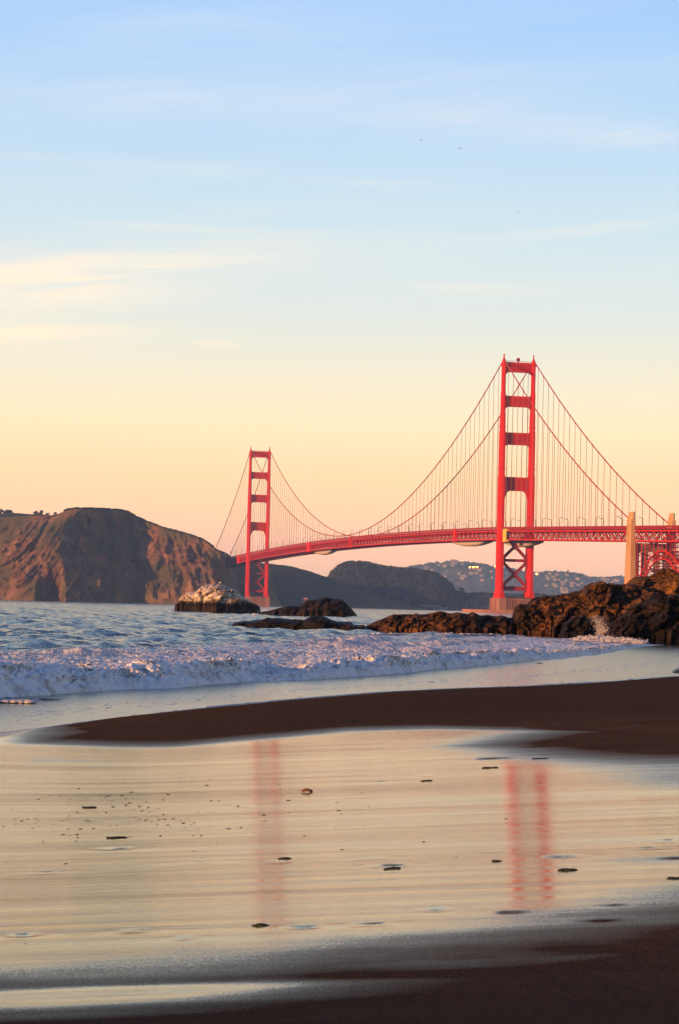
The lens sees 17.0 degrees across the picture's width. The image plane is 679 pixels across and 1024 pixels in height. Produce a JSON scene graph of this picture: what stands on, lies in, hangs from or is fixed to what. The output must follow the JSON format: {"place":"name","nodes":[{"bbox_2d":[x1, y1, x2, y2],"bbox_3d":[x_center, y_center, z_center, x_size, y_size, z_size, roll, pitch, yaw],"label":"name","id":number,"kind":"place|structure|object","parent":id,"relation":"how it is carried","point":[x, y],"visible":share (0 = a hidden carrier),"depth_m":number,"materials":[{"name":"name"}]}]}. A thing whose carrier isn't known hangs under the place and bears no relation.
{"place":"outdoors","nodes":[
{"label":"outdoors","id":0,"kind":"place"},
{"bbox_2d":[0,513,43,517],"bbox_3d":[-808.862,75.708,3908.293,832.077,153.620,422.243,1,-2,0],"label":"ridge hill","id":1,"kind":"structure","parent":0,"point":[10,514],"depth_m":3819.30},
{"bbox_2d":[107,836,128,838],"bbox_3d":[-1.748,2.562,17.846,0.187,0.024,0.111,1,-2,0],"label":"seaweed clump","id":2,"kind":"object","parent":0,"point":[114,837],"visible":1,"depth_m":17.84,"materials":[{"name":"black plant"}]},
{"bbox_2d":[0,509,281,606],"bbox_3d":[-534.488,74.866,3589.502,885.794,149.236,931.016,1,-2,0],"label":"headland cliff","id":3,"kind":"structure","parent":0,"point":[96,555],"depth_m":3258.11,"materials":[{"name":"stone"}]},
{"bbox_2d":[63,507,231,557],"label":"crest shrubs","id":4,"kind":"object","parent":3,"relation":"on","point":[143,520],"visible":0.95,"depth_m":3341.36,"materials":[{"name":"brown plant"}]},
{"bbox_2d":[252,923,266,925],"bbox_3d":[-0.394,2.044,11.225,0.096,0.021,0.045,1,-2,6],"label":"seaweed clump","id":5,"kind":"object","parent":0,"point":[261,924],"visible":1,"depth_m":11.21,"materials":[{"name":"black plant"}]},
{"bbox_2d":[0,600,656,663],"bbox_3d":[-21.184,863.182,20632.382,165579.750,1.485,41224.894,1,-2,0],"label":"sea water","id":6,"kind":"structure","parent":0,"point":[56,628],"depth_m":169.40,"materials":[{"name":"blue liquid"}]},
{"bbox_2d":[38,698,59,699],"bbox_3d":[-6.801,4.486,52.443,0.665,0.378,0.721,1,-2,0],"label":"rock","id":7,"kind":"object","parent":6,"relation":"in","point":[47,699],"visible":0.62,"depth_m":52.30,"materials":[{"name":"grey stone"}]},
{"bbox_2d":[174,584,260,613],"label":"sea rock","id":8,"kind":"object","parent":6,"relation":"in","point":[216,598],"visible":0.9,"depth_m":554.15,"materials":[{"name":"grey stone"}]},
{"bbox_2d":[232,616,368,630],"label":"sea rock","id":9,"kind":"object","parent":6,"relation":"in","point":[316,622],"visible":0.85,"depth_m":210.78,"materials":[{"name":"brown stone"}]},
{"bbox_2d":[259,597,356,617],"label":"sea rock","id":10,"kind":"object","parent":6,"relation":"in","point":[327,606],"visible":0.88,"depth_m":487.31,"materials":[{"name":"brown stone"}]},
{"bbox_2d":[0,635,661,696],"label":"wave foam","id":11,"kind":"object","parent":6,"relation":"on","point":[45,678],"visible":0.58,"depth_m":75.08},
{"bbox_2d":[0,641,631,678],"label":"foam flecks","id":12,"kind":"object","parent":11,"relation":"on","point":[145,673],"visible":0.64,"depth_m":72.18,"materials":[{"name":"white liquid"}]},
{"bbox_2d":[366,611,515,635],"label":"reef rock","id":13,"kind":"object","parent":6,"relation":"in","point":[454,623],"visible":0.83,"depth_m":211.32,"materials":[{"name":"brown stone"}]},
{"bbox_2d":[216,354,678,613],"bbox_3d":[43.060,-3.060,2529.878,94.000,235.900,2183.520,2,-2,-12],"label":"suspension bridge","id":14,"kind":"structure","parent":6,"relation":"in","point":[500,602],"depth_m":2009.39,"materials":[{"name":"orange paint"}]},
{"bbox_2d":[313,549,337,554],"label":"maintenance cradle","id":15,"kind":"object","parent":14,"relation":"on","point":[325,552],"visible":1,"depth_m":2751.43,"materials":[{"name":"metal"}]},
{"bbox_2d":[451,540,492,546],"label":"maintenance cradle","id":16,"kind":"object","parent":14,"relation":"on","point":[474,543],"visible":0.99,"depth_m":2103.09,"materials":[{"name":"metal"}]},
{"bbox_2d":[503,528,508,541],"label":"hoist enclosure","id":17,"kind":"object","parent":14,"relation":"on","point":[505,534],"visible":1,"depth_m":1979.93,"materials":[{"name":"metal"}]},
{"bbox_2d":[504,540,543,546],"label":"maintenance cradle","id":18,"kind":"object","parent":14,"relation":"on","point":[525,543],"visible":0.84,"depth_m":1986.29,"materials":[{"name":"metal"}]},
{"bbox_2d":[252,613,649,643],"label":"surge foam","id":19,"kind":"object","parent":6,"relation":"on","point":[604,638],"visible":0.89,"depth_m":173.45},
{"bbox_2d":[558,616,596,638],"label":"shore rock","id":20,"kind":"object","parent":6,"relation":"in","point":[576,626],"visible":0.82,"depth_m":203.93,"materials":[{"name":"brown stone"}]},
{"bbox_2d":[510,581,662,637],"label":"shore rock","id":21,"kind":"object","parent":6,"relation":"in","point":[544,616],"visible":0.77,"depth_m":210.20,"materials":[{"name":"brown stone"}]},
{"bbox_2d":[588,615,608,634],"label":"splash spray","id":22,"kind":"object","parent":6,"relation":"on","point":[600,629],"visible":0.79,"depth_m":198.44,"materials":[{"name":"white liquid"}]},
{"bbox_2d":[596,615,612,635],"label":"shore rock","id":23,"kind":"object","parent":6,"relation":"in","point":[608,620],"visible":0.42,"depth_m":198.83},
{"bbox_2d":[605,594,678,644],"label":"shore rock","id":24,"kind":"object","parent":6,"relation":"in","point":[654,621],"visible":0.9,"depth_m":175.86,"materials":[{"name":"brown stone"}]},
{"bbox_2d":[626,568,678,596],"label":"shore rock","id":25,"kind":"object","parent":6,"relation":"in","point":[664,582],"visible":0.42,"depth_m":215.84,"materials":[{"name":"brown stone"}]},
{"bbox_2d":[0,676,678,1023],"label":"sand beach","id":26,"kind":"structure","parent":0,"point":[449,922],"depth_m":15.03,"materials":[{"name":"beige sand"}]},
{"bbox_2d":[301,788,312,791],"bbox_3d":[-0.324,2.779,22.675,0.116,0.042,0.036,1,-2,0],"label":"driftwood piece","id":27,"kind":"object","parent":26,"relation":"on","point":[306,789],"visible":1,"depth_m":22.66,"materials":[{"name":"brown wood"}]},
{"bbox_2d":[0,645,678,732],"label":"shallow water","id":28,"kind":"structure","parent":0,"point":[646,662],"depth_m":65.35,"materials":[{"name":"grey liquid"}]},
{"bbox_2d":[0,697,38,703],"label":"foam patch","id":29,"kind":"object","parent":28,"relation":"on","point":[21,700],"visible":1,"depth_m":50.40,"materials":[{"name":"white liquid"}]},
{"bbox_2d":[0,0,678,576],"label":"sky","id":30,"kind":"structure","parent":0,"point":[184,184],"materials":[{"name":"blue"}]},
{"bbox_2d":[254,563,432,609],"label":"green hill","id":31,"kind":"structure","parent":0,"point":[293,586],"depth_m":4218.46,"materials":[{"name":"plant"}]},
{"bbox_2d":[280,602,460,610],"bbox_3d":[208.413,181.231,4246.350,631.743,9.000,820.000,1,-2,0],"label":"shore ground","id":32,"kind":"structure","parent":0,"point":[283,604],"depth_m":4098.19,"materials":[{"name":"brown stone"}]},
{"bbox_2d":[420,605,439,608],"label":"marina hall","id":33,"kind":"structure","parent":32,"relation":"on","point":[431,606],"depth_m":4378.25,"materials":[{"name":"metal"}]},
{"bbox_2d":[384,866,400,869],"bbox_3d":[0.333,2.256,14.374,0.117,0.020,0.099,1,-2,0],"label":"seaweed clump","id":34,"kind":"object","parent":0,"point":[393,867],"visible":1,"depth_m":14.35,"materials":[{"name":"black plant"}]},
{"bbox_2d":[331,569,541,609],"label":"wooded hill","id":35,"kind":"structure","parent":0,"point":[466,599],"depth_m":4546.56,"materials":[{"name":"plant"}]},
{"bbox_2d":[327,560,554,609],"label":"woodland","id":36,"kind":"object","parent":35,"relation":"on","point":[387,586],"visible":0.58,"depth_m":4578.95,"materials":[{"name":"green plant"}]},
{"bbox_2d":[420,563,624,594],"bbox_3d":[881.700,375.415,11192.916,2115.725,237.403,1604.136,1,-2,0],"label":"distant hill","id":37,"kind":"structure","parent":0,"point":[464,584],"depth_m":10872.84,"materials":[{"name":"plant"}]},
{"bbox_2d":[407,559,623,594],"bbox_3d":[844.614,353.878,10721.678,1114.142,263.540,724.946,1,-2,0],"label":"hillside trees","id":38,"kind":"object","parent":37,"relation":"on","point":[487,568],"visible":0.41,"depth_m":10926.90,"materials":[{"name":"green plant"}]},
{"bbox_2d":[561,587,567,592],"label":"house","id":39,"kind":"structure","parent":37,"relation":"on","point":[564,589],"depth_m":10621.70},
{"bbox_2d":[557,868,577,870],"bbox_3d":[1.387,2.182,13.834,0.123,0.023,0.097,2,-2,-13],"label":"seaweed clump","id":40,"kind":"object","parent":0,"point":[567,869],"visible":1,"depth_m":13.81,"materials":[{"name":"black plant"}]}
]}

